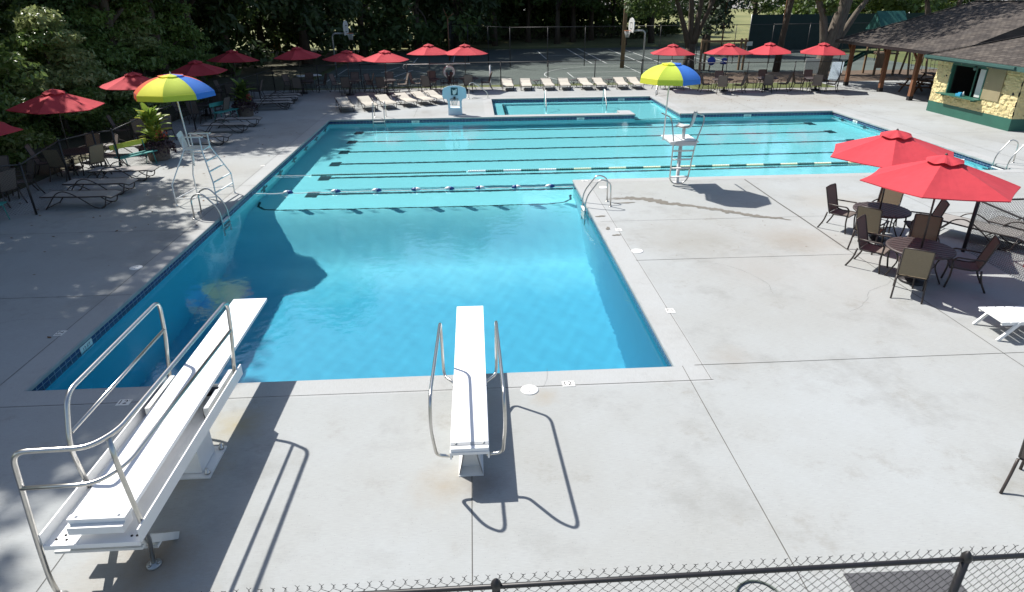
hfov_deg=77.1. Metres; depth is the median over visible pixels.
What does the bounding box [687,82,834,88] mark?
verge
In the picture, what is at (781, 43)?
tree
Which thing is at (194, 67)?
market umbrella
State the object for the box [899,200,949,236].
patio chair
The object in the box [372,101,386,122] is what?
pool ladder
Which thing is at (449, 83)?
patio chair
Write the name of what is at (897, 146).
market umbrella
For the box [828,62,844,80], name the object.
toddler slide
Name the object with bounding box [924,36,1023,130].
concession building
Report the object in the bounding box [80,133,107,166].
patio chair
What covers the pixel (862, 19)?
windscreen fence
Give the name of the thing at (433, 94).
sun lounger
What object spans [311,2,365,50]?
tree
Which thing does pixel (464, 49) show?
market umbrella
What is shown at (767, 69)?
fence
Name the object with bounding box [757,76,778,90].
patio table
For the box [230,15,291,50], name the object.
tree
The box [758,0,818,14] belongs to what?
tree
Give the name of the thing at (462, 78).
patio table
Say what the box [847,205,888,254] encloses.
patio chair
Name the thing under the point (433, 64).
rescue pole
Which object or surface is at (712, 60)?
sand toy
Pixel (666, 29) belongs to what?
tree
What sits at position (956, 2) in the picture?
tree
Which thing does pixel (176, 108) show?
patio chair
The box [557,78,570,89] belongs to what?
sun lounger
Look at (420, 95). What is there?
sun lounger
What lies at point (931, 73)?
picnic table
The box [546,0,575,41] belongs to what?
tree
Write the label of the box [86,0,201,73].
tree
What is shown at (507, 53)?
tennis court
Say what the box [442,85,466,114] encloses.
pool hoop
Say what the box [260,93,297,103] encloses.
sun lounger
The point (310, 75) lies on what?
patio chair
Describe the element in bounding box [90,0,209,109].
tree
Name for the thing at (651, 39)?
tree
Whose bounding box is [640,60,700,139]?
guard umbrella
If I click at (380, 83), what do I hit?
patio chair
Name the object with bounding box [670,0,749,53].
tree
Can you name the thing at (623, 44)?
utility pole
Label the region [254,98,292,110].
sun lounger
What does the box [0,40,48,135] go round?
tree
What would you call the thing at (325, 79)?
patio chair
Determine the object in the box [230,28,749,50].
lawn
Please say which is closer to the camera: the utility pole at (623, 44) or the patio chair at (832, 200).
the patio chair at (832, 200)
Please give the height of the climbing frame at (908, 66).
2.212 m
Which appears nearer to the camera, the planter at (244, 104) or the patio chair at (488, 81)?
the planter at (244, 104)
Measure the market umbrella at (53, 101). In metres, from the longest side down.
2.840 x 2.741 x 2.460 m
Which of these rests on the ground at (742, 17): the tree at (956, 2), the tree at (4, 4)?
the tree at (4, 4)
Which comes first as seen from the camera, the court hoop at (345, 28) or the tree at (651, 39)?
the court hoop at (345, 28)
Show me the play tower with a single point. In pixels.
(881, 19)
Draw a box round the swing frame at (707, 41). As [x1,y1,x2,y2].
[698,38,748,70]
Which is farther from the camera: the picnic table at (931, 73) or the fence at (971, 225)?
the picnic table at (931, 73)
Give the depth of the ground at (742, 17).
70.98 m
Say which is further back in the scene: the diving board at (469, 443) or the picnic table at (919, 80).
the picnic table at (919, 80)
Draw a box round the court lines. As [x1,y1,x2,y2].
[318,48,730,88]
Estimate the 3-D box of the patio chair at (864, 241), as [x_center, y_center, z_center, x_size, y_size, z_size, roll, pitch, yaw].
[7.726,-1.126,13.790,0.606,1.076,0.725,-23,33,-39]
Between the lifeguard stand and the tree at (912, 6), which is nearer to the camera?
the lifeguard stand
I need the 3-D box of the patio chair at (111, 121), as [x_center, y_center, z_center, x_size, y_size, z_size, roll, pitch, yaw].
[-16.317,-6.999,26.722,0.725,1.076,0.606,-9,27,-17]
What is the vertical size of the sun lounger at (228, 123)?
0.538 m
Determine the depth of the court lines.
55.27 m
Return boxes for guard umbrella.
[133,72,215,165]
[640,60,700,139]
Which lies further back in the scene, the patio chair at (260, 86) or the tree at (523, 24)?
the tree at (523, 24)
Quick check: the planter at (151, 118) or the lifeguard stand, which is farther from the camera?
the planter at (151, 118)
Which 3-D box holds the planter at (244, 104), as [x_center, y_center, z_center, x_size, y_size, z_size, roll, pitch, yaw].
[-13.311,-9.861,31.832,1.325,1.828,1.276,-19,31,-35]
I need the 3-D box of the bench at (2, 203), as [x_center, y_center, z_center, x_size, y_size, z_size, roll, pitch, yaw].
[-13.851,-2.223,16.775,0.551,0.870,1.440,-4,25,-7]
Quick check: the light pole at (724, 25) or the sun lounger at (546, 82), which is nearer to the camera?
the sun lounger at (546, 82)
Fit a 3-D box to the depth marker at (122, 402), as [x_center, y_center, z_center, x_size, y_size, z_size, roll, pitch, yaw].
[-5.763,1.581,9.543,0.191,0.010,0.150,-2,25,-3]
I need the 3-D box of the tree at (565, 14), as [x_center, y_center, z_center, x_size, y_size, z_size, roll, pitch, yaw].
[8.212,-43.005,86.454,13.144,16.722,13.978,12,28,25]
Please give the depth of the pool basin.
21.01 m
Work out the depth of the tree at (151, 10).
35.48 m
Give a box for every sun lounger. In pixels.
[39,185,122,209]
[62,173,138,194]
[88,161,158,180]
[104,139,142,155]
[176,129,232,144]
[201,119,250,132]
[214,114,262,127]
[253,96,291,106]
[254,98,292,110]
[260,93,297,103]
[264,91,300,100]
[334,97,354,111]
[356,96,377,110]
[374,94,396,109]
[393,92,417,106]
[409,91,433,105]
[423,90,445,103]
[501,78,513,90]
[519,78,531,89]
[540,78,554,89]
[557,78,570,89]
[576,77,592,89]
[591,77,606,89]
[612,77,628,88]
[626,77,643,88]
[941,213,1023,250]
[986,216,1023,235]
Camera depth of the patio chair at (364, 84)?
39.70 m
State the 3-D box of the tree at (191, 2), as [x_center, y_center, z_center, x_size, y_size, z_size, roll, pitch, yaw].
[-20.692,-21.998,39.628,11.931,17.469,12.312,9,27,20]
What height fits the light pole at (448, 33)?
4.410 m
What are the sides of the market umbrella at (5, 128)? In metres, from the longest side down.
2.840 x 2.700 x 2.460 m
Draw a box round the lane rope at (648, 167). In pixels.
[293,159,970,175]
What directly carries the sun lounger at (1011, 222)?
on the pool deck
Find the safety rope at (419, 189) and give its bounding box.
[255,184,573,193]
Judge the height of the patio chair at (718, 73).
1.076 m
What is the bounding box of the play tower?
[829,11,906,74]
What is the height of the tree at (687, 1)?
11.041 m
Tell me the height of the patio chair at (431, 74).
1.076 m
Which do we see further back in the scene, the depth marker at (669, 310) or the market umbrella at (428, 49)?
the market umbrella at (428, 49)
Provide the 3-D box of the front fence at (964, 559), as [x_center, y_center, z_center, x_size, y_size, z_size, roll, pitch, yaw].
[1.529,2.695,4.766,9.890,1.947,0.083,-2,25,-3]
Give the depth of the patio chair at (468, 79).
38.71 m
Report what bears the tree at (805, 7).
on the lawn at (666, 40)
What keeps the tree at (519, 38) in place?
on the lawn at (666, 40)
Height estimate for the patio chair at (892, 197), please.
1.076 m
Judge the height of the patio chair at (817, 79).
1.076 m
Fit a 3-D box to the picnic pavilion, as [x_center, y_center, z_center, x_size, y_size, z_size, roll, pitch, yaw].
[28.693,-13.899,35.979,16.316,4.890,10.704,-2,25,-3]
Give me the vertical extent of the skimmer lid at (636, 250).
0.014 m
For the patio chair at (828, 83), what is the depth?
37.96 m
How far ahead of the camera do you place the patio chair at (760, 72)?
39.84 m
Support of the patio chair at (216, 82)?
on the pool deck
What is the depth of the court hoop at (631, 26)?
46.28 m
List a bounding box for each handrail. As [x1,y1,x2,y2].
[468,82,487,98]
[544,90,546,109]
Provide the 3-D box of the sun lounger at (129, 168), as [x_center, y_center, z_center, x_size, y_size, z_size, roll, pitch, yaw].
[-12.736,-4.092,21.118,1.978,0.538,0.723,-3,25,-6]
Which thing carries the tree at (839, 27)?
on the mulch bed
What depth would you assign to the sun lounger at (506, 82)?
40.32 m
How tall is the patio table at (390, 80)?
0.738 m
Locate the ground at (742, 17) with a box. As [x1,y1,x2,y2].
[240,9,937,90]
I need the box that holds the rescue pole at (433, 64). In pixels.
[403,63,469,65]
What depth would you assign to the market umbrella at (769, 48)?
37.76 m
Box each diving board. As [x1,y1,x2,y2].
[11,298,266,591]
[428,306,506,476]
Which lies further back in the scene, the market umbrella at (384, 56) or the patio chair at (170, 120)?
the market umbrella at (384, 56)
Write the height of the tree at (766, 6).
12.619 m
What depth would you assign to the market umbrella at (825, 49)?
37.36 m
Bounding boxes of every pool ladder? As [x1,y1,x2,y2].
[190,188,229,224]
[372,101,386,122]
[581,175,611,213]
[991,140,1023,169]
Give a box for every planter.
[133,102,176,160]
[230,78,258,116]
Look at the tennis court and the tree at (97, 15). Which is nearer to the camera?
the tree at (97, 15)
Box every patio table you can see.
[59,147,94,174]
[195,102,214,120]
[297,79,313,92]
[345,79,361,92]
[379,79,395,93]
[420,78,439,91]
[459,77,478,89]
[712,78,733,91]
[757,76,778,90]
[804,77,826,91]
[853,201,911,236]
[884,236,956,288]
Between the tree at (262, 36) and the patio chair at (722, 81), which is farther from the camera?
the tree at (262, 36)
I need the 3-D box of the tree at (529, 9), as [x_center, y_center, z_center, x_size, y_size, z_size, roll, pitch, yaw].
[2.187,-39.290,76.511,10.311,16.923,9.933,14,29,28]
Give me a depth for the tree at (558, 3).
75.38 m
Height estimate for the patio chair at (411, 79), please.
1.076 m
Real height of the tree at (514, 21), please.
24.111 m
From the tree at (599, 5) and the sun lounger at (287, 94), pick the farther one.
the tree at (599, 5)
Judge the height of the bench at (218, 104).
0.870 m
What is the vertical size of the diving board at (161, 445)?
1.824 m
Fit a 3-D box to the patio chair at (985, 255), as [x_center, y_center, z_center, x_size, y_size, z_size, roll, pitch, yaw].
[9.162,-0.694,12.846,0.726,1.076,0.606,11,28,24]
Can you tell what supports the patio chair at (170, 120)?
on the pool deck
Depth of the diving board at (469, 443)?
8.46 m
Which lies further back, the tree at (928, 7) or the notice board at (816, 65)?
the tree at (928, 7)
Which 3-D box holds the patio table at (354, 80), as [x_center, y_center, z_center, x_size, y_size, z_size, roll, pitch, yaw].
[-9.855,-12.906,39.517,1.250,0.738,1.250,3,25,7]
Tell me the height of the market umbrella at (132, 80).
2.721 m
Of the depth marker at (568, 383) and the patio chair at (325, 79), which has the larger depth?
the patio chair at (325, 79)
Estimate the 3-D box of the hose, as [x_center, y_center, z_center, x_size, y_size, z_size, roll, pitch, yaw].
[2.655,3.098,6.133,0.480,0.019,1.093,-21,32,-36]
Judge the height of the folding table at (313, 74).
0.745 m
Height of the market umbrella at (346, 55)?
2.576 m
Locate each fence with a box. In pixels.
[0,68,274,215]
[201,544,1023,591]
[271,58,688,91]
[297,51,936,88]
[448,23,876,66]
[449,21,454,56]
[688,58,842,88]
[747,12,924,50]
[961,198,1023,281]
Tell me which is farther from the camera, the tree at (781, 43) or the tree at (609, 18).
the tree at (609, 18)
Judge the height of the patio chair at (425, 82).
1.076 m
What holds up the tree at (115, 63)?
on the ground at (742, 17)
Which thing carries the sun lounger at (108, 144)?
on the pool deck
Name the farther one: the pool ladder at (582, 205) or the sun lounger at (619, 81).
the sun lounger at (619, 81)
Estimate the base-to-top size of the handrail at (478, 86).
0.961 m
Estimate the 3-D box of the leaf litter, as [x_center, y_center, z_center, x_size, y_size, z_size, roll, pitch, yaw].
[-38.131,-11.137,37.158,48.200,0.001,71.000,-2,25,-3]
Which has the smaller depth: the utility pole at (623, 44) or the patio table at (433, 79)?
the patio table at (433, 79)
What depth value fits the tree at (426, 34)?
63.03 m
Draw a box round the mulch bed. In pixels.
[697,69,936,82]
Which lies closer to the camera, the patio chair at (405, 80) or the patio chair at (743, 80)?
the patio chair at (743, 80)
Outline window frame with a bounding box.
[945,63,988,99]
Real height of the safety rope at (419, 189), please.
0.144 m
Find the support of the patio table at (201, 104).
on the pool deck
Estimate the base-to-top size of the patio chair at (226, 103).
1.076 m
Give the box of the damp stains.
[595,196,789,235]
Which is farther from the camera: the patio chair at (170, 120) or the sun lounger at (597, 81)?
the sun lounger at (597, 81)
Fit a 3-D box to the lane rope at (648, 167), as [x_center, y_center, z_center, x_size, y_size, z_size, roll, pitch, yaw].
[4.202,-4.528,22.715,25.000,0.110,0.110,-2,25,-3]
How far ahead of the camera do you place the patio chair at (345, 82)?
38.25 m
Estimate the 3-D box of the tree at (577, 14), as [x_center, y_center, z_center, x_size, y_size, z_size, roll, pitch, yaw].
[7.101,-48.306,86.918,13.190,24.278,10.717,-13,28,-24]
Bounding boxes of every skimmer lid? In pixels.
[129,265,142,269]
[521,385,537,394]
[631,249,642,252]
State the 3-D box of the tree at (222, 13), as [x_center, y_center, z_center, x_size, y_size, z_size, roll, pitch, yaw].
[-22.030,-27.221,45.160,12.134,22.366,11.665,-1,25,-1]
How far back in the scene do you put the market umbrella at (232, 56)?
36.02 m
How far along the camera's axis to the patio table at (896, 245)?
13.06 m
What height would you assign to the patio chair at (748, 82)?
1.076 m
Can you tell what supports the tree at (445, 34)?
on the lawn at (666, 40)
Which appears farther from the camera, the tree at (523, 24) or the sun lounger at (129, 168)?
the tree at (523, 24)
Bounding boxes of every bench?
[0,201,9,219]
[109,138,156,165]
[209,101,238,121]
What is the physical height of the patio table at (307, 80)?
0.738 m
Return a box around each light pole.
[443,9,453,60]
[721,2,727,46]
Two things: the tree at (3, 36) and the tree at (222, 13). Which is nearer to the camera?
the tree at (3, 36)
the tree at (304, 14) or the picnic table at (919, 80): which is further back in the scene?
the tree at (304, 14)
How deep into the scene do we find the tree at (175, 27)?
37.28 m
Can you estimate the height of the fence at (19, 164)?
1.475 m
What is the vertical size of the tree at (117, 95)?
5.299 m
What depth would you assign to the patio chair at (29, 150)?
21.42 m
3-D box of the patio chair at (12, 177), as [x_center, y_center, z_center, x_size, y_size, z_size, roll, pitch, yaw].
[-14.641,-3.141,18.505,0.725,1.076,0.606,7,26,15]
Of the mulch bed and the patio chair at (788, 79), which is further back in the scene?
the mulch bed
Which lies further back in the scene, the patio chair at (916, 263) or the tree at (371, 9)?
the tree at (371, 9)
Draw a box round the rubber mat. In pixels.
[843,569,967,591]
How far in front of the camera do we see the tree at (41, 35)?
26.49 m
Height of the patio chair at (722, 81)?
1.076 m
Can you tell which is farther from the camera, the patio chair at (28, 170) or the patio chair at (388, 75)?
the patio chair at (388, 75)
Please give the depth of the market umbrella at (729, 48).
37.50 m
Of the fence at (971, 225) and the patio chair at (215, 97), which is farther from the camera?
the patio chair at (215, 97)
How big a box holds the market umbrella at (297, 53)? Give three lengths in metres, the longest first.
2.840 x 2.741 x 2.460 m
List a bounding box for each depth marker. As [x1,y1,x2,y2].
[53,330,67,335]
[115,399,132,405]
[562,381,574,386]
[665,308,675,312]
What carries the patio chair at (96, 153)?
on the pool deck
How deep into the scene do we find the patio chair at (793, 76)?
38.44 m
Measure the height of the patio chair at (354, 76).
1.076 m
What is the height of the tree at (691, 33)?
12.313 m
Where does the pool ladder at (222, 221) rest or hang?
attached to the pool deck
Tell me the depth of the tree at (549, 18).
81.86 m
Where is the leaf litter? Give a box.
[0,50,358,198]
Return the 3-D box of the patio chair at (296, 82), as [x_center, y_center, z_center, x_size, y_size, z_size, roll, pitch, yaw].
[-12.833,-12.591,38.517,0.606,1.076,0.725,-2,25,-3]
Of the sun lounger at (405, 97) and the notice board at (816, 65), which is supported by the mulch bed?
the notice board at (816, 65)
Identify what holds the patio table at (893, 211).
on the pool deck
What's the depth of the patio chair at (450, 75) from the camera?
40.04 m
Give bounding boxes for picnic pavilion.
[835,0,1023,100]
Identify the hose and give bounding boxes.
[735,580,778,591]
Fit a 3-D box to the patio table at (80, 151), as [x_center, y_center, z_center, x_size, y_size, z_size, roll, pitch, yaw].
[-14.847,-4.630,22.058,1.250,0.738,1.250,22,34,39]
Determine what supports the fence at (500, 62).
on the pool deck
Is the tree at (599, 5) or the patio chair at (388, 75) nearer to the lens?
the patio chair at (388, 75)
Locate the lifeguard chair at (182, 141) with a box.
[171,131,235,205]
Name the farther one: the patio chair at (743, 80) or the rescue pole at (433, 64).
the rescue pole at (433, 64)
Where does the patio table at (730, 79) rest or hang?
on the pool deck
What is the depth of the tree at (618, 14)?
85.94 m
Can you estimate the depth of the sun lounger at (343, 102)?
33.49 m
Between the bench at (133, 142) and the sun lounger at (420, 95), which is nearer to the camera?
the bench at (133, 142)
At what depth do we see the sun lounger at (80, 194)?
18.37 m
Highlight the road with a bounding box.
[602,0,963,8]
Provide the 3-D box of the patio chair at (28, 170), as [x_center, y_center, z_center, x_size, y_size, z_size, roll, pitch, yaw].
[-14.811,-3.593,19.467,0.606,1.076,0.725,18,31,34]
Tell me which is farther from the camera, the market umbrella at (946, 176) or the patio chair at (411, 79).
the patio chair at (411, 79)
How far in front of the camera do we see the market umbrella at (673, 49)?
38.09 m
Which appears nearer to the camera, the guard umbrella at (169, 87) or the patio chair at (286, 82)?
the guard umbrella at (169, 87)
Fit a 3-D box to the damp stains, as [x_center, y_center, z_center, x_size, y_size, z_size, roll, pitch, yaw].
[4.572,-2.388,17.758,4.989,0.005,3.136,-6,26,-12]
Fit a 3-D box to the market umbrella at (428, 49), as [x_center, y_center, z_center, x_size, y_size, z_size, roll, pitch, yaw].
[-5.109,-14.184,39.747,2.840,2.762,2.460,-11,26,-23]
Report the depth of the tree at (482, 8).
67.49 m
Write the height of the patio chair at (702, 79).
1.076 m
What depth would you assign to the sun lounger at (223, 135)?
25.98 m
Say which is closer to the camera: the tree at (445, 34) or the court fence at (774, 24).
the court fence at (774, 24)
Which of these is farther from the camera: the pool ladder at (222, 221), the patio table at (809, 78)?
the patio table at (809, 78)
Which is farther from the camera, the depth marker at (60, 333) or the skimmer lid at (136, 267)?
the skimmer lid at (136, 267)
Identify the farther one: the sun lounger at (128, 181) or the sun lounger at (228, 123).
the sun lounger at (228, 123)
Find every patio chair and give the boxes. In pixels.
[0,155,19,194]
[0,168,26,207]
[12,157,43,198]
[24,144,61,177]
[40,149,78,181]
[78,143,111,177]
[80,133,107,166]
[104,134,126,165]
[106,114,133,140]
[129,118,146,139]
[160,115,176,139]
[171,102,191,120]
[185,101,205,123]
[207,93,225,116]
[213,80,231,97]
[213,96,232,120]
[250,79,263,94]
[281,74,297,92]
[291,77,304,95]
[305,72,315,89]
[315,73,329,91]
[328,73,344,91]
[340,77,352,93]
[350,72,360,88]
[363,73,375,91]
[363,73,378,91]
[375,77,388,94]
[384,72,394,90]
[397,73,410,91]
[407,72,421,90]
[420,76,432,91]
[427,71,436,88]
[440,72,452,85]
[446,72,457,85]
[463,75,472,88]
[481,71,492,89]
[697,73,711,91]
[713,70,723,87]
[716,75,727,94]
[731,74,747,93]
[742,71,756,90]
[756,69,766,85]
[761,74,773,92]
[776,73,792,91]
[790,72,803,90]
[801,69,814,87]
[809,74,823,93]
[817,183,856,233]
[824,73,841,92]
[845,214,891,273]
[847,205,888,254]
[872,187,903,232]
[890,247,936,303]
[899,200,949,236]
[907,213,943,241]
[940,235,1000,293]
[999,439,1023,493]
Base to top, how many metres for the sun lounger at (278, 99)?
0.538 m
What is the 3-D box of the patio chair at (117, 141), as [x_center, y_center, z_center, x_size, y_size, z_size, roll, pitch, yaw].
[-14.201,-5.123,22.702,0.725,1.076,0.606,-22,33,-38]
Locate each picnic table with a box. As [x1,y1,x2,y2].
[896,78,933,92]
[916,72,935,86]
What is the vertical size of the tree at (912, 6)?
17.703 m
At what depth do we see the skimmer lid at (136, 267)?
14.28 m
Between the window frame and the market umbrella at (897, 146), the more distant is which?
the window frame
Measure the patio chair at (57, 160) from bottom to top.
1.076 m
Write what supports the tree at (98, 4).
on the ground at (742, 17)
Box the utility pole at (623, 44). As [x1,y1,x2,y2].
[620,3,627,67]
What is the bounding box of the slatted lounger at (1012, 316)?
[972,306,1023,340]
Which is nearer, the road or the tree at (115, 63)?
the tree at (115, 63)
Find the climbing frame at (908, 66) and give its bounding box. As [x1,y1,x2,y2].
[898,52,938,75]
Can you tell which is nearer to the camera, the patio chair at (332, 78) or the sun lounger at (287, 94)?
the sun lounger at (287, 94)
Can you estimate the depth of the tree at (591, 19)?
81.64 m
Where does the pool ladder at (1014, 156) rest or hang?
attached to the pool deck
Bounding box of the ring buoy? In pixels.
[442,64,455,77]
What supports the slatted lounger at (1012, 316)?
on the pool deck
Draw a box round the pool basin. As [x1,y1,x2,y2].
[23,96,1012,391]
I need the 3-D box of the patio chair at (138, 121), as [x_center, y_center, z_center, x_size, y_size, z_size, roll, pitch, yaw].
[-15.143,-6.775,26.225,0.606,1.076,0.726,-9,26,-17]
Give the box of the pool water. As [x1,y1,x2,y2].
[39,99,996,390]
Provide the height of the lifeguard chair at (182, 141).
2.005 m
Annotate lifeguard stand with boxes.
[661,111,704,183]
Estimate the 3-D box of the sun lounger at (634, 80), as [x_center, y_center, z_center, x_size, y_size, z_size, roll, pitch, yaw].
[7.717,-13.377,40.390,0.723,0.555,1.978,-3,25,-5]
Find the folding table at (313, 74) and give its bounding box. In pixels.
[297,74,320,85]
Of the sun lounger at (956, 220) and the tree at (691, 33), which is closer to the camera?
the sun lounger at (956, 220)
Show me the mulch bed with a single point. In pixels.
(858, 75)
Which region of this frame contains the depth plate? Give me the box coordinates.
[79,338,91,351]
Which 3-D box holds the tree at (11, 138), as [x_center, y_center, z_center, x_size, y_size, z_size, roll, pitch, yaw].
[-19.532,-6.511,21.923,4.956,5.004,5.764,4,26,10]
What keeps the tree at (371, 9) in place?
on the ground at (742, 17)
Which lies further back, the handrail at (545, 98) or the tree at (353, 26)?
the tree at (353, 26)
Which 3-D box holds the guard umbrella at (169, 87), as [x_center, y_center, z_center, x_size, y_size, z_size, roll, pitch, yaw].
[-9.516,-5.043,18.440,2.008,2.671,2.008,5,26,11]
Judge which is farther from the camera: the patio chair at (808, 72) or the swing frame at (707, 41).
the swing frame at (707, 41)
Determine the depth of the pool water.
15.61 m
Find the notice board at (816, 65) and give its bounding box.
[803,58,819,73]
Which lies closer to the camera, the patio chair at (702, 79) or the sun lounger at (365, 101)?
the sun lounger at (365, 101)
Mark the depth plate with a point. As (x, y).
(86, 344)
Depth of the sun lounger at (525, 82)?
40.43 m
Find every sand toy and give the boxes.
[708,57,715,70]
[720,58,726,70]
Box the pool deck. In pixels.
[0,80,1023,591]
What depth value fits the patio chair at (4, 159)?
19.84 m
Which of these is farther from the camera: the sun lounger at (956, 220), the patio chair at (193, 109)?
the patio chair at (193, 109)
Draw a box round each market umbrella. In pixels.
[0,121,22,135]
[6,88,104,170]
[98,71,150,138]
[168,59,226,116]
[206,49,259,78]
[274,46,320,93]
[322,49,364,95]
[361,49,408,95]
[406,43,446,89]
[445,43,487,90]
[651,43,694,89]
[704,42,752,90]
[748,42,790,89]
[800,42,845,90]
[830,128,953,241]
[860,153,1020,285]
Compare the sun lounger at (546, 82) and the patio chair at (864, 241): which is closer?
the patio chair at (864, 241)
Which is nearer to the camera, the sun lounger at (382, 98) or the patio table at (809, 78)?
the sun lounger at (382, 98)
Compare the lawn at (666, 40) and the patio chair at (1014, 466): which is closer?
the patio chair at (1014, 466)
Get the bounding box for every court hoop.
[331,20,353,77]
[624,18,645,73]
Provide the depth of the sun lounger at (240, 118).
29.49 m
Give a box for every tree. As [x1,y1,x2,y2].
[0,0,114,105]
[0,0,165,135]
[0,4,140,135]
[0,33,19,120]
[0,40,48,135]
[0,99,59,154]
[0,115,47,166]
[8,0,171,122]
[9,12,152,135]
[11,0,186,77]
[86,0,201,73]
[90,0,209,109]
[111,0,168,74]
[116,0,221,81]
[163,0,297,77]
[179,0,206,83]
[211,4,322,58]
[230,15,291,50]
[238,0,364,63]
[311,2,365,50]
[313,0,413,56]
[350,0,481,55]
[368,7,450,50]
[410,0,504,47]
[451,0,525,43]
[482,0,555,39]
[500,0,563,38]
[500,6,570,39]
[525,0,564,41]
[530,0,599,43]
[535,0,612,38]
[544,0,595,35]
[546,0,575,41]
[576,0,647,38]
[583,0,619,34]
[584,0,640,44]
[588,0,599,39]
[615,3,688,35]
[621,0,715,69]
[647,0,680,42]
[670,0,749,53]
[681,0,737,38]
[738,0,788,14]
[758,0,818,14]
[772,0,793,71]
[791,0,877,13]
[806,0,868,81]
[815,0,881,13]
[866,0,957,12]
[924,0,961,14]
[931,0,975,6]
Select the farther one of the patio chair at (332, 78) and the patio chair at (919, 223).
the patio chair at (332, 78)
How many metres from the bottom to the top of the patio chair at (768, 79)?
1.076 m
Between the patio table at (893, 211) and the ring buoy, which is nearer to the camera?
the patio table at (893, 211)
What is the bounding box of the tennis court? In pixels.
[453,46,875,66]
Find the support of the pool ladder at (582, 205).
attached to the pool deck
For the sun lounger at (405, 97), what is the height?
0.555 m
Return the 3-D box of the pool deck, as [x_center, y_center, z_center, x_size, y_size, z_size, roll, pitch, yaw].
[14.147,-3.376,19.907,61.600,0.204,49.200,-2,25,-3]
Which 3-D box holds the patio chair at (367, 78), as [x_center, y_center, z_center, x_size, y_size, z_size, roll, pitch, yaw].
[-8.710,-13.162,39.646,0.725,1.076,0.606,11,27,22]
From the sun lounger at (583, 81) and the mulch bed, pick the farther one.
the mulch bed
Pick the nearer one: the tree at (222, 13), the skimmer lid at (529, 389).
the skimmer lid at (529, 389)

